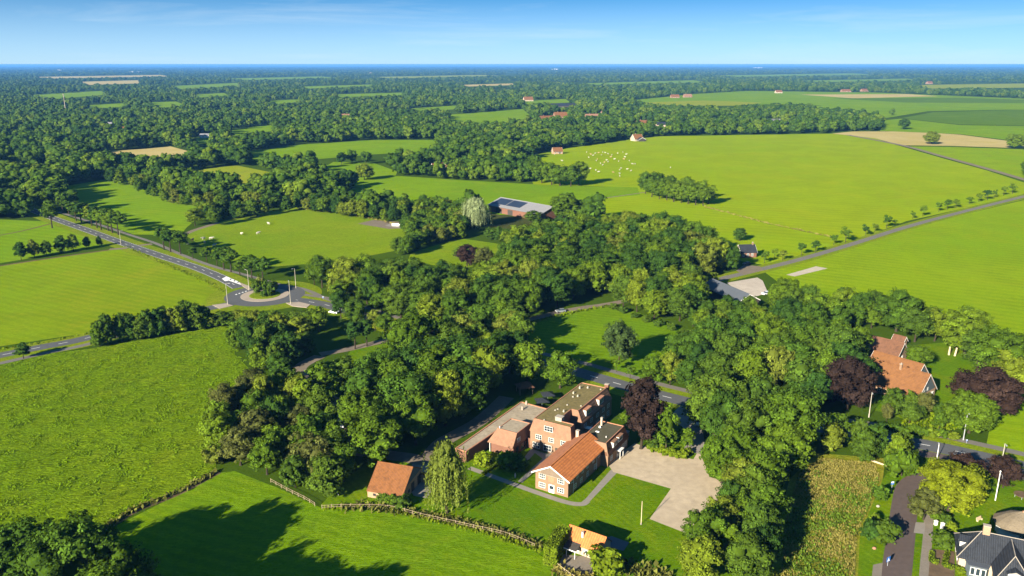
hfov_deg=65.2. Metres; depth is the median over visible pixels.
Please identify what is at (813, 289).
broadleaf tree
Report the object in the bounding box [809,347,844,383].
broadleaf tree
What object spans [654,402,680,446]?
slender tree
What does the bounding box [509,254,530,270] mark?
broadleaf tree
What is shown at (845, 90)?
farm house
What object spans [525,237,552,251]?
broadleaf tree
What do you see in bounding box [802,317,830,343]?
broadleaf tree
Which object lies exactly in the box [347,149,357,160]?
field tree
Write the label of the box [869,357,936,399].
farmhouse
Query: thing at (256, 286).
shrub
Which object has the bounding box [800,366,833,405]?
broadleaf tree
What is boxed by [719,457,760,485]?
broadleaf tree
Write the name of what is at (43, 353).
cycle path
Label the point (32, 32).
sky
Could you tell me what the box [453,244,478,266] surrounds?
purple tree
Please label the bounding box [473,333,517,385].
oak tree
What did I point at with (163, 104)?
field
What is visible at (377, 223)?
yard
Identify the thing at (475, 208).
silver willow
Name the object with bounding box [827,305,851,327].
broadleaf tree
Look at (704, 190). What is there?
broadleaf tree
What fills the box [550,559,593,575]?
cottage herbs
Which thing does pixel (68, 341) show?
road
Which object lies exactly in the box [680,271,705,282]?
broadleaf tree
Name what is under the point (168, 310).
hedge tree
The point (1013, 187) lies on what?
sapling
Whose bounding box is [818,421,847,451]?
broadleaf tree
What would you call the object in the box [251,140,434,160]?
field
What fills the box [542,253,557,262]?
broadleaf tree
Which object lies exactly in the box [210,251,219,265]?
avenue tree
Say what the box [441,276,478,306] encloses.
broadleaf tree
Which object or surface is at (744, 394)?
broadleaf tree
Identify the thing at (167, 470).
meadow
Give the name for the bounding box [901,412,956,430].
garden herbs
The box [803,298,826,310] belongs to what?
broadleaf tree
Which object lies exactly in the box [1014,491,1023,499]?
garden table
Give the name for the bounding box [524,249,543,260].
broadleaf tree
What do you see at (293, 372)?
broadleaf tree
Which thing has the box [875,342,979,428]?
farm lawn
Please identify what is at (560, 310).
parked car
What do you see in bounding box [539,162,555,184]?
broadleaf tree
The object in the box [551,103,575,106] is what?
long barn
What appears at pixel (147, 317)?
hedge tree
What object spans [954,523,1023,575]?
white villa
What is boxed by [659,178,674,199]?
broadleaf tree
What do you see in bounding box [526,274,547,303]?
broadleaf tree
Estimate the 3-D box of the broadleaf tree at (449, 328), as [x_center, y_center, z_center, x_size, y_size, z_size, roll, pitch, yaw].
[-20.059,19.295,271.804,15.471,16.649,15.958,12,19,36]
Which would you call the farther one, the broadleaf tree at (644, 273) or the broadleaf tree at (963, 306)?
the broadleaf tree at (644, 273)
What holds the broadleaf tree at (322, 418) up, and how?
on the ground at (330, 334)
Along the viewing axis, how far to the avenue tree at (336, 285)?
340.04 m
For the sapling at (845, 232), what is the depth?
463.98 m
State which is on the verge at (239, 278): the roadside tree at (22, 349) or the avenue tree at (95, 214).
the avenue tree at (95, 214)
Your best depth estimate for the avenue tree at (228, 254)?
395.07 m
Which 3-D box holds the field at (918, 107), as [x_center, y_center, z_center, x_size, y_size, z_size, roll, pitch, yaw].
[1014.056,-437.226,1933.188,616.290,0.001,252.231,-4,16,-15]
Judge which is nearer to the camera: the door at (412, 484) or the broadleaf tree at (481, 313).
the door at (412, 484)
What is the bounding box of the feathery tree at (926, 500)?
[907,486,944,519]
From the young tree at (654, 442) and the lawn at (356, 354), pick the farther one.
the lawn at (356, 354)
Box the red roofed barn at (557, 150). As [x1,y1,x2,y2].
[551,147,562,153]
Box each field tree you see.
[336,152,347,164]
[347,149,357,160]
[360,151,371,161]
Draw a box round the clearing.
[408,238,500,266]
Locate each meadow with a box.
[0,325,248,529]
[111,471,556,575]
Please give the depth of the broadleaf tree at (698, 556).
155.64 m
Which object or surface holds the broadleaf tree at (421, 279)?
on the ground at (330, 334)
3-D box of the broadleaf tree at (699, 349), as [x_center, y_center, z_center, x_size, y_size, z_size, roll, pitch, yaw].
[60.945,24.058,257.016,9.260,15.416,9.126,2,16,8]
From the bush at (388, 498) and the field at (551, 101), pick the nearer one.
the bush at (388, 498)
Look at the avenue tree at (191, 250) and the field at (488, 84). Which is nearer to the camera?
the avenue tree at (191, 250)
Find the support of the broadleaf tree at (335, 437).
on the ground at (330, 334)
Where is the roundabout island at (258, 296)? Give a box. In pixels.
[249,291,280,298]
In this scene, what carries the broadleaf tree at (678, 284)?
on the ground at (330, 334)
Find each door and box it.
[411,481,414,491]
[417,474,420,484]
[496,208,501,213]
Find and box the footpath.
[919,514,932,575]
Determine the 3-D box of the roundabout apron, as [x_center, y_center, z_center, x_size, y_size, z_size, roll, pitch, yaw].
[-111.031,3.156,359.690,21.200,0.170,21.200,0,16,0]
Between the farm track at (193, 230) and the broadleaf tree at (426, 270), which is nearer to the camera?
the broadleaf tree at (426, 270)
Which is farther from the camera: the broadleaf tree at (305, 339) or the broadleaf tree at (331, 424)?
the broadleaf tree at (305, 339)
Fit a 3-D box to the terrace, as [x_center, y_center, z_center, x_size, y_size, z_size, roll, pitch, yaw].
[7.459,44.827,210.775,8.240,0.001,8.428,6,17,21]
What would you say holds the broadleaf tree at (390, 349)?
on the ground at (330, 334)
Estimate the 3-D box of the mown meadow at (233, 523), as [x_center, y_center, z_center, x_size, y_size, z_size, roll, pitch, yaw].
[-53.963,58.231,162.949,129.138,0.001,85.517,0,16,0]
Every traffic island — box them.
[213,303,232,308]
[239,282,250,289]
[287,302,309,307]
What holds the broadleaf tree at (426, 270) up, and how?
on the ground at (330, 334)
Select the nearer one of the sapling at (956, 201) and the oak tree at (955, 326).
the oak tree at (955, 326)
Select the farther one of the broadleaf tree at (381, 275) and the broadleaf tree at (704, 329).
the broadleaf tree at (381, 275)
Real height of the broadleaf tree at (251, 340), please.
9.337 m
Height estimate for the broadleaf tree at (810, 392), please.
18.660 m
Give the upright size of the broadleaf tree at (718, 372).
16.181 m
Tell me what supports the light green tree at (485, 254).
on the ground at (330, 334)
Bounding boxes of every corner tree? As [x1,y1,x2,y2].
[0,516,53,575]
[14,509,122,575]
[74,540,161,575]
[88,560,121,575]
[135,551,160,575]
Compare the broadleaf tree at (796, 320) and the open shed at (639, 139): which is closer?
the broadleaf tree at (796, 320)
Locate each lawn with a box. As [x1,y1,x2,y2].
[321,440,745,575]
[348,344,388,362]
[858,464,1023,575]
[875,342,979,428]
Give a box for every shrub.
[249,280,261,293]
[255,275,265,290]
[259,290,267,296]
[260,279,269,289]
[265,289,272,295]
[267,281,277,291]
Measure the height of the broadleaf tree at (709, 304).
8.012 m
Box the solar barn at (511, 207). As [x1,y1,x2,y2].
[488,197,556,220]
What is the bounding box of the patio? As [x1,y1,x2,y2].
[608,536,628,550]
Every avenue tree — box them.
[33,192,49,204]
[38,204,57,227]
[41,199,58,218]
[53,191,62,212]
[59,191,74,213]
[64,201,78,220]
[71,202,87,222]
[82,204,91,225]
[87,205,99,227]
[89,208,102,229]
[98,208,113,230]
[101,211,114,232]
[107,211,126,234]
[153,226,171,249]
[160,229,174,251]
[170,230,188,253]
[187,246,196,257]
[199,246,211,261]
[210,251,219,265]
[211,246,229,269]
[218,248,238,271]
[232,259,244,274]
[239,254,257,277]
[252,256,271,277]
[329,279,348,294]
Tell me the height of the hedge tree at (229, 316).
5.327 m
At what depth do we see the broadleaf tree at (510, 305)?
297.09 m
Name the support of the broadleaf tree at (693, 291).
on the ground at (330, 334)
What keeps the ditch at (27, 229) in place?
on the field at (39, 235)
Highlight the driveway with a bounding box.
[671,406,703,453]
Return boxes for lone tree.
[355,163,374,179]
[601,318,640,359]
[898,118,910,128]
[923,131,940,143]
[1004,134,1023,148]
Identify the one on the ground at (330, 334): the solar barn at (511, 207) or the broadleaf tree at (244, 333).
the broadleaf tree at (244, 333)
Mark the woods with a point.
(56, 134)
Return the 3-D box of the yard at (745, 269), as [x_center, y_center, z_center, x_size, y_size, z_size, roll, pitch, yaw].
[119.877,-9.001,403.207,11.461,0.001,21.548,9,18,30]
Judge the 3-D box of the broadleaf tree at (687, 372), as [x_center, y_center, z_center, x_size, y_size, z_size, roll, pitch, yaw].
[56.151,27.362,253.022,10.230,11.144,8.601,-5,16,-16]
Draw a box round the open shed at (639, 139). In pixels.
[637,137,645,141]
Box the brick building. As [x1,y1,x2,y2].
[455,382,629,497]
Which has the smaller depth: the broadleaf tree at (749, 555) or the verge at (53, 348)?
the broadleaf tree at (749, 555)
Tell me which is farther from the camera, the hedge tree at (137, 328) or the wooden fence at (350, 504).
the hedge tree at (137, 328)
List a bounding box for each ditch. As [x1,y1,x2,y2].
[0,247,123,265]
[2,224,48,234]
[106,472,219,529]
[707,208,827,236]
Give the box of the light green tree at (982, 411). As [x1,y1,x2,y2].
[940,388,1000,433]
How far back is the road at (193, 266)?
441.00 m
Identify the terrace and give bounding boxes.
[525,449,549,459]
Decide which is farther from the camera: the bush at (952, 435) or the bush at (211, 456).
the bush at (952, 435)
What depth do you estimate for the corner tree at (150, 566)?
155.10 m
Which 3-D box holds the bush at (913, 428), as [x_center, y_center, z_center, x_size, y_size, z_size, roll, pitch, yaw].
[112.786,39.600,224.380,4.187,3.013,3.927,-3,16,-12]
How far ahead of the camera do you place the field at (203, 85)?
3888.86 m
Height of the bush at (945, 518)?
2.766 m
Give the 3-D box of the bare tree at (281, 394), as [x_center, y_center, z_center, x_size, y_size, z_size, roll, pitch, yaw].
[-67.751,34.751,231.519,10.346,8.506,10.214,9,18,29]
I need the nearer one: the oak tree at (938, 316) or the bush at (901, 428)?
the bush at (901, 428)
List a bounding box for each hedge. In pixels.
[481,462,497,475]
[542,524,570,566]
[928,550,938,564]
[941,550,953,569]
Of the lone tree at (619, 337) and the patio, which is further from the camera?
the lone tree at (619, 337)
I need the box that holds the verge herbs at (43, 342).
[1,332,86,348]
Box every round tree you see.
[183,208,204,225]
[219,208,229,217]
[548,193,578,216]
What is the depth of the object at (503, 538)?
178.62 m
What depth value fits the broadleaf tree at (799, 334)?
268.69 m
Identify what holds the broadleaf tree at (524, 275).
on the ground at (330, 334)
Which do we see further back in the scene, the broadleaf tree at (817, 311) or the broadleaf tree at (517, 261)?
the broadleaf tree at (517, 261)
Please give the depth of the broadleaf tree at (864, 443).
206.30 m
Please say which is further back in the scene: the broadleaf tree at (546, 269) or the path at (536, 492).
the broadleaf tree at (546, 269)
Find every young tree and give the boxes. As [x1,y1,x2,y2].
[646,432,662,447]
[679,427,695,447]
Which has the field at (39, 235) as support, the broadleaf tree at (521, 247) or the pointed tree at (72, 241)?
the pointed tree at (72, 241)
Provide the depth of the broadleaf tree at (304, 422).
205.77 m
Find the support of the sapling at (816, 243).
on the verge at (813, 252)
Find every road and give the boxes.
[0,302,232,357]
[30,208,242,288]
[224,285,304,305]
[291,298,1023,472]
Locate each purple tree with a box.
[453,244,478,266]
[948,450,991,479]
[986,453,1023,487]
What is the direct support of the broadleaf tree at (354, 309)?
on the ground at (330, 334)
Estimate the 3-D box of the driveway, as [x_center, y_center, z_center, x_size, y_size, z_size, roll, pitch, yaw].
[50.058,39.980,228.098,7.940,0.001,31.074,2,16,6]
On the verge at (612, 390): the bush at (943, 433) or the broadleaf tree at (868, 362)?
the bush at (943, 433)
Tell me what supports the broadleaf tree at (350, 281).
on the ground at (330, 334)
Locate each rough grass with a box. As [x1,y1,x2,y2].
[772,453,884,575]
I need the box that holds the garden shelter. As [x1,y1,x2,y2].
[515,381,534,393]
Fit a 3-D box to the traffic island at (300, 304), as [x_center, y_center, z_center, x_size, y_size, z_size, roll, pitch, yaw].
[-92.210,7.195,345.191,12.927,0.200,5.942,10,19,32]
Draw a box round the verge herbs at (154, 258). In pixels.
[124,246,225,291]
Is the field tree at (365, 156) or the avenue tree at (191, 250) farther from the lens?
the field tree at (365, 156)
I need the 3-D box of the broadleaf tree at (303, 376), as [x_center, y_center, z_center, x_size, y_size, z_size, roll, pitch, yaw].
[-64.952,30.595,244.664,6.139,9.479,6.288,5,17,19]
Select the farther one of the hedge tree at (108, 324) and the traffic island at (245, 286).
the traffic island at (245, 286)
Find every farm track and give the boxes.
[109,243,152,249]
[185,222,218,234]
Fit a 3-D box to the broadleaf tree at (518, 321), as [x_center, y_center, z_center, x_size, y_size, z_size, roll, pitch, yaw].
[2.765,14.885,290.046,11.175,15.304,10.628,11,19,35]
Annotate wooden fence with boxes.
[270,478,314,504]
[322,503,534,545]
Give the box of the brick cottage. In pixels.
[563,524,611,558]
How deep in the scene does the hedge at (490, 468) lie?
203.84 m
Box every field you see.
[0,219,107,262]
[0,249,218,345]
[33,91,103,98]
[40,75,164,78]
[64,180,197,234]
[83,80,138,84]
[89,103,124,108]
[92,146,185,156]
[152,101,181,107]
[175,83,237,88]
[187,205,407,265]
[196,93,226,97]
[196,138,208,143]
[199,165,267,183]
[231,76,333,79]
[232,125,271,135]
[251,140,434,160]
[270,99,298,103]
[304,84,370,88]
[327,162,396,186]
[338,93,401,96]
[349,176,639,214]
[381,75,492,77]
[411,105,455,110]
[450,109,528,122]
[465,83,512,86]
[525,99,568,103]
[532,134,1023,264]
[587,80,702,84]
[637,91,1023,117]
[645,100,761,105]
[721,73,867,76]
[766,200,1023,451]
[808,79,911,81]
[812,94,928,97]
[817,104,1023,110]
[832,131,1023,147]
[836,98,1023,102]
[880,119,1023,138]
[904,110,1023,124]
[910,146,1023,177]
[922,83,1023,88]
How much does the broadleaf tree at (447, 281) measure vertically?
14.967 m
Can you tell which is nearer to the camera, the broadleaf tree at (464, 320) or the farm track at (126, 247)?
the broadleaf tree at (464, 320)
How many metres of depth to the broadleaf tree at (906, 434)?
208.36 m
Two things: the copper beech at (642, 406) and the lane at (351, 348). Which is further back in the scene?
the lane at (351, 348)
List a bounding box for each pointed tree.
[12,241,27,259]
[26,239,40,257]
[39,240,52,255]
[53,234,69,252]
[66,233,81,250]
[82,236,90,246]
[95,236,102,245]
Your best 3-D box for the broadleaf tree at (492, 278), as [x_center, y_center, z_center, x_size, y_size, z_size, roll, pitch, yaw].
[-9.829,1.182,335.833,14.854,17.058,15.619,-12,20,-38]
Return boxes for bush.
[200,444,223,464]
[375,493,386,503]
[384,493,397,505]
[389,493,411,508]
[472,450,493,467]
[495,450,514,470]
[507,451,531,471]
[583,543,624,575]
[607,303,619,309]
[617,305,627,312]
[618,412,630,421]
[631,312,639,317]
[642,315,652,322]
[646,442,654,451]
[653,319,663,326]
[654,443,664,452]
[660,446,675,456]
[666,322,675,330]
[669,450,678,458]
[677,449,688,458]
[681,447,693,453]
[859,518,879,540]
[868,512,882,521]
[870,484,889,500]
[873,518,903,545]
[876,421,889,430]
[883,448,919,477]
[886,422,900,431]
[897,425,909,431]
[907,424,918,433]
[917,426,930,436]
[927,426,939,437]
[929,513,939,519]
[929,528,954,550]
[935,428,949,438]
[939,513,952,524]
[945,521,957,531]
[948,431,960,439]
[954,565,966,574]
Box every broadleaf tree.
[195,410,238,448]
[201,400,230,422]
[206,381,240,411]
[216,425,261,465]
[224,322,241,348]
[227,378,249,409]
[229,407,249,425]
[233,316,253,323]
[234,318,260,348]
[234,367,266,392]
[237,406,274,449]
[240,388,271,410]
[245,336,265,356]
[247,343,267,368]
[247,429,283,474]
[248,373,274,395]
[252,322,273,345]
[254,318,271,327]
[260,395,289,427]
[260,422,280,436]
[263,341,284,360]
[267,350,289,373]
[268,313,288,327]
[268,332,281,344]
[268,373,285,396]
[269,356,293,381]
[270,321,288,335]
[271,395,293,411]
[272,425,290,465]
[275,331,303,359]
[278,453,310,487]
[280,403,316,427]
[282,375,301,402]
[285,316,312,335]
[285,412,324,450]
[287,368,300,378]
[291,378,315,403]
[292,372,305,379]
[295,383,338,416]
[296,331,315,354]
[302,452,347,497]
[303,259,316,284]
[304,254,333,287]
[310,411,333,432]
[319,426,348,450]
[324,419,349,443]
[326,255,361,292]
[326,269,346,292]
[328,440,357,481]
[329,289,349,317]
[331,354,358,386]
[341,272,360,297]
[342,298,366,322]
[354,252,375,262]
[354,269,379,303]
[356,257,375,271]
[360,276,382,307]
[366,261,386,284]
[366,309,381,330]
[367,267,387,285]
[369,284,389,312]
[373,345,400,357]
[374,313,394,330]
[379,259,404,282]
[380,257,403,263]
[382,281,413,317]
[385,270,409,286]
[398,275,414,286]
[400,256,428,267]
[400,282,440,315]
[401,263,420,277]
[405,338,427,348]
[410,273,442,292]
[412,263,446,282]
[415,292,445,319]
[428,265,448,274]
[432,259,453,271]
[436,320,472,339]
[437,276,461,294]
[437,288,469,320]
[438,315,455,333]
[439,271,458,278]
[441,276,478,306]
[446,263,470,279]
[451,245,459,259]
[451,308,477,329]
[465,299,497,329]
[466,265,484,280]
[466,321,490,339]
[468,266,501,283]
[468,276,498,305]
[471,272,498,283]
[472,260,493,272]
[487,278,525,307]
[487,310,517,332]
[488,259,518,277]
[489,297,508,319]
[490,254,509,268]
[491,327,514,339]
[495,241,515,257]
[498,301,526,316]
[499,249,523,260]
[500,273,522,281]
[505,310,535,340]
[508,234,527,245]
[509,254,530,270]
[512,241,529,256]
[512,279,542,313]
[513,272,529,279]
[518,257,538,278]
[523,210,541,221]
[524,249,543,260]
[525,154,541,179]
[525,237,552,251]
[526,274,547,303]
[529,243,550,254]
[529,253,551,264]
[530,160,549,182]
[530,228,544,238]
[531,264,555,279]
[538,237,553,249]
[538,260,560,274]
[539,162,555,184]
[539,270,573,307]
[541,232,561,245]
[541,349,580,388]
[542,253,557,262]
[545,228,561,233]
[550,165,567,185]
[550,243,577,255]
[553,225,579,248]
[553,248,582,267]
[554,237,576,247]
[555,240,574,247]
[556,258,576,275]
[560,265,588,299]
[563,165,580,185]
[570,161,589,184]
[607,273,632,306]
[624,275,647,311]
[631,267,649,281]
[636,170,652,193]
[637,289,668,319]
[638,353,668,380]
[642,274,671,297]
[643,177,658,196]
[649,269,671,280]
[650,178,665,198]
[651,171,665,178]
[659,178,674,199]
[659,349,683,384]
[661,330,689,359]
[662,180,680,201]
[662,265,683,274]
[663,287,681,315]
[664,175,675,181]
[665,289,693,320]
[666,277,693,290]
[668,270,688,282]
[672,357,702,389]
[673,181,685,202]
[675,534,724,575]
[676,263,709,281]
[676,329,717,359]
[678,182,695,203]
[679,282,706,316]
[680,176,694,183]
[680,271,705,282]
[680,369,749,435]
[680,501,728,551]
[688,183,701,204]
[688,308,695,324]
[688,340,715,373]
[690,279,711,308]
[691,308,712,322]
[691,314,727,333]
[692,184,714,205]
[694,180,708,199]
[697,323,717,336]
[698,299,715,312]
[698,351,741,382]
[698,384,740,437]
[698,436,742,482]
[703,494,741,528]
[704,185,718,203]
[704,368,735,382]
[708,424,757,457]
[710,312,730,321]
[711,330,748,367]
[713,522,739,561]
[714,299,730,312]
[715,478,740,500]
[716,303,733,313]
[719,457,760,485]
[720,528,775,575]
[721,294,733,307]
[721,318,742,329]
[722,400,771,446]
[724,321,755,349]
[728,304,758,328]
[728,347,769,385]
[729,489,751,530]
[732,300,742,308]
[733,388,769,430]
[736,464,775,516]
[737,500,784,538]
[741,294,756,306]
[742,446,789,490]
[746,342,780,375]
[747,371,780,398]
[748,312,791,344]
[749,479,794,520]
[750,306,765,315]
[750,522,784,567]
[752,331,792,346]
[752,434,795,471]
[757,306,772,313]
[758,387,832,442]
[763,345,794,384]
[765,419,816,471]
[767,312,780,320]
[769,296,803,316]
[775,302,806,320]
[776,336,817,362]
[777,378,826,421]
[781,313,810,331]
[783,286,806,304]
[783,356,824,384]
[787,324,817,345]
[797,312,813,322]
[798,283,820,297]
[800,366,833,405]
[802,292,827,303]
[802,301,828,319]
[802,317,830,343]
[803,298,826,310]
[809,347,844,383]
[810,334,836,357]
[812,322,867,355]
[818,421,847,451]
[822,291,831,300]
[822,296,845,320]
[823,335,864,359]
[824,412,852,442]
[825,318,853,327]
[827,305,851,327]
[829,292,846,302]
[835,285,856,300]
[842,352,882,383]
[843,299,867,327]
[847,326,874,354]
[848,292,874,307]
[849,417,868,439]
[849,428,880,461]
[863,301,883,327]
[867,289,882,302]
[869,423,888,454]
[879,395,901,414]
[880,403,893,420]
[882,432,911,453]
[884,387,905,401]
[899,306,936,341]
[900,401,923,422]
[900,430,914,452]
[903,389,918,403]
[907,296,928,311]
[917,391,937,411]
[918,405,927,418]
[932,402,943,415]
[932,410,947,428]
[951,305,990,325]
[959,328,986,363]
[991,348,1023,393]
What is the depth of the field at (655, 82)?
4528.72 m
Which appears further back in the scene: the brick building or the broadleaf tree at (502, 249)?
the broadleaf tree at (502, 249)
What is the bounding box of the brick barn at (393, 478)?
[366,461,428,497]
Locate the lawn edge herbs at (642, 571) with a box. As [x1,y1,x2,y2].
[620,556,672,575]
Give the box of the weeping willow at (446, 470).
[421,436,471,514]
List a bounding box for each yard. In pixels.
[358,220,398,228]
[412,464,433,497]
[481,213,534,228]
[557,554,592,575]
[609,443,723,534]
[727,278,766,295]
[736,265,762,274]
[787,266,826,275]
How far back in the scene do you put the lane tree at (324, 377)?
243.28 m
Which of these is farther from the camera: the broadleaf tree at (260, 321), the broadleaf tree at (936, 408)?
the broadleaf tree at (260, 321)
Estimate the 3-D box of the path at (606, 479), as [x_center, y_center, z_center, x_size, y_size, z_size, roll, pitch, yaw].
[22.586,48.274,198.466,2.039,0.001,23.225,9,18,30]
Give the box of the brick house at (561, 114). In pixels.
[553,111,566,117]
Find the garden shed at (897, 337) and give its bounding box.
[891,334,907,343]
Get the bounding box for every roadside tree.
[11,342,30,358]
[707,272,719,279]
[733,228,747,240]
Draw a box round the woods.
[0,67,1023,291]
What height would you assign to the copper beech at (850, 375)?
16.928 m
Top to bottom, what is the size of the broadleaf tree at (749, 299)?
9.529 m
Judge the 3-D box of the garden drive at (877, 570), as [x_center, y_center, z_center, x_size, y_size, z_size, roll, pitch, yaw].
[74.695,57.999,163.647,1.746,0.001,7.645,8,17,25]
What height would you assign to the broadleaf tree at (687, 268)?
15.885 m
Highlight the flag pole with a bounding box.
[995,471,1002,500]
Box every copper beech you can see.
[621,375,668,448]
[823,355,878,409]
[945,362,1023,415]
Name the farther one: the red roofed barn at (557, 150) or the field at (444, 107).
the field at (444, 107)
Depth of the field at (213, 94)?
2736.68 m
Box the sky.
[0,0,1023,65]
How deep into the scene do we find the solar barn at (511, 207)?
547.80 m
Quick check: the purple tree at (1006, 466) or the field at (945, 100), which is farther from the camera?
the field at (945, 100)
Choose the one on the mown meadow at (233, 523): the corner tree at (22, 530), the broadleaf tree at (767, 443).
the corner tree at (22, 530)
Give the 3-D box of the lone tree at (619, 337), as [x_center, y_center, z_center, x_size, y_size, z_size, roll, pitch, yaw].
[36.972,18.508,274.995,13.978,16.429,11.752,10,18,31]
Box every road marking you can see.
[32,212,230,287]
[225,276,240,284]
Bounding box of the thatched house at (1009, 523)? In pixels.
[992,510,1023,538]
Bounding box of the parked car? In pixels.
[555,308,565,312]
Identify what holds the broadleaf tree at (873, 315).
on the ground at (330, 334)
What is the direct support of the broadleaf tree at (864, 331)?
on the ground at (330, 334)
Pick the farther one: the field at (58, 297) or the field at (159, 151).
the field at (159, 151)
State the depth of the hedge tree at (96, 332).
291.21 m
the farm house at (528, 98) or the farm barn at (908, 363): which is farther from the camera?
the farm house at (528, 98)
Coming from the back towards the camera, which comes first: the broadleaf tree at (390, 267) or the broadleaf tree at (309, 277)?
the broadleaf tree at (309, 277)
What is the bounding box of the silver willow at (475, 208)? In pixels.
[460,196,491,228]
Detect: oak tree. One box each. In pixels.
[335,386,388,433]
[337,360,382,403]
[346,406,403,467]
[354,349,391,397]
[370,368,441,420]
[371,357,425,396]
[379,308,445,350]
[389,345,439,371]
[392,389,440,445]
[410,354,450,379]
[414,344,459,364]
[424,369,468,426]
[425,335,455,348]
[440,337,485,365]
[441,362,489,417]
[448,332,478,341]
[460,360,485,375]
[469,344,509,396]
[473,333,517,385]
[475,332,501,347]
[496,330,528,372]
[509,337,545,380]
[765,277,799,308]
[873,286,922,331]
[923,307,948,340]
[940,307,994,353]
[970,324,1023,370]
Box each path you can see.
[0,336,116,363]
[58,212,331,301]
[303,294,1023,455]
[468,467,589,505]
[518,453,550,482]
[585,469,615,501]
[914,522,924,533]
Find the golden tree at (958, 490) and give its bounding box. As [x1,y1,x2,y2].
[917,456,991,516]
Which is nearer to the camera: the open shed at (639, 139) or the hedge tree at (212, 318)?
the hedge tree at (212, 318)
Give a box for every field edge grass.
[298,208,393,222]
[704,206,829,236]
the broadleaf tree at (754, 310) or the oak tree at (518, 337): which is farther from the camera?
the broadleaf tree at (754, 310)
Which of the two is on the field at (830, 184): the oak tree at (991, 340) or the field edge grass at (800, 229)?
the field edge grass at (800, 229)
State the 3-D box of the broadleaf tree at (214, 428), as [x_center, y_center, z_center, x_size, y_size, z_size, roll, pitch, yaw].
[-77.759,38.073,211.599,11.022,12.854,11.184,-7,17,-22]
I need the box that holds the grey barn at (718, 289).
[705,278,759,304]
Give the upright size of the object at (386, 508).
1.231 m
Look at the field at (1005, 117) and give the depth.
1558.62 m
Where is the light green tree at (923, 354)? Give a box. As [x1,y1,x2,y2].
[904,344,935,363]
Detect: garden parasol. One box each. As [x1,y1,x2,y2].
[534,397,549,403]
[540,391,554,396]
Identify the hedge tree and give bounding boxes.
[88,319,107,346]
[98,313,115,344]
[112,312,127,340]
[122,312,136,339]
[131,318,148,338]
[137,309,157,337]
[149,307,168,335]
[157,306,170,333]
[163,307,180,332]
[170,305,187,331]
[177,299,194,329]
[187,302,207,328]
[201,305,212,327]
[205,313,215,326]
[213,310,226,325]
[225,311,236,323]
[232,309,247,320]
[235,310,248,319]
[245,309,259,321]
[257,310,270,322]
[266,309,280,319]
[288,309,299,318]
[298,309,310,319]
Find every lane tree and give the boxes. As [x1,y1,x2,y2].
[304,305,329,331]
[304,360,339,394]
[344,319,362,348]
[358,317,375,346]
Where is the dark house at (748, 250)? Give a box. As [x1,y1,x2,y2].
[738,242,757,257]
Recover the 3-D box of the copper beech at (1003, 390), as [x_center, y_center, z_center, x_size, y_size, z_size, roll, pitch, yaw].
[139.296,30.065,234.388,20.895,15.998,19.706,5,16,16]
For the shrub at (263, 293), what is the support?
on the roundabout island at (258, 296)
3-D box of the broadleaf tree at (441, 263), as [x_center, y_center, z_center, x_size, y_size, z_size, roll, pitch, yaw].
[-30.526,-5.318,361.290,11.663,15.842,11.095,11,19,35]
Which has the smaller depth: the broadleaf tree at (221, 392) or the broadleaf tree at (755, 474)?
the broadleaf tree at (755, 474)
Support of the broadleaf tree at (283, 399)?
on the ground at (330, 334)
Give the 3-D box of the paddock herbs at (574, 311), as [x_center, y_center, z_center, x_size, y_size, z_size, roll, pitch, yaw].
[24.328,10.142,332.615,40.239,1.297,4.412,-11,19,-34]
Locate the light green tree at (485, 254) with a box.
[471,246,495,263]
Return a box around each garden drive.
[872,563,882,575]
[928,549,954,575]
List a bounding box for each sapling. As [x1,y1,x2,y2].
[613,359,620,371]
[625,365,635,373]
[760,251,769,262]
[771,248,778,257]
[779,250,787,260]
[798,243,806,254]
[811,240,821,249]
[830,235,837,244]
[840,226,852,241]
[862,224,869,233]
[871,223,879,227]
[883,214,892,227]
[920,205,928,216]
[935,202,942,211]
[944,199,952,209]
[952,199,960,204]
[983,190,993,199]
[1008,183,1017,193]
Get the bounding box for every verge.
[0,304,227,361]
[26,205,250,289]
[206,281,321,310]
[307,298,1023,472]
[706,194,1023,282]
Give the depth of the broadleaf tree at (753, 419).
205.66 m
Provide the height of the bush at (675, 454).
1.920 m
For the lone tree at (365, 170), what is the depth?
711.91 m
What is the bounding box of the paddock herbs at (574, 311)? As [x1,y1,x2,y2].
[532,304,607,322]
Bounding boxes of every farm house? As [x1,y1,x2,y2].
[523,97,532,100]
[630,133,642,140]
[670,94,679,97]
[840,89,851,91]
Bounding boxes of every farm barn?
[864,335,906,357]
[871,350,928,372]
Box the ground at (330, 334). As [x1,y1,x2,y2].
[0,66,1023,575]
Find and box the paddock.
[525,307,688,379]
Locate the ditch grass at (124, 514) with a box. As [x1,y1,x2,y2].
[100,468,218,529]
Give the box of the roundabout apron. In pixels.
[240,289,288,301]
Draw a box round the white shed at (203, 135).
[199,133,208,137]
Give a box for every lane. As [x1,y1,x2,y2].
[294,355,513,464]
[318,300,625,355]
[718,195,1023,280]
[848,135,1023,179]
[882,472,951,575]
[883,446,1023,479]

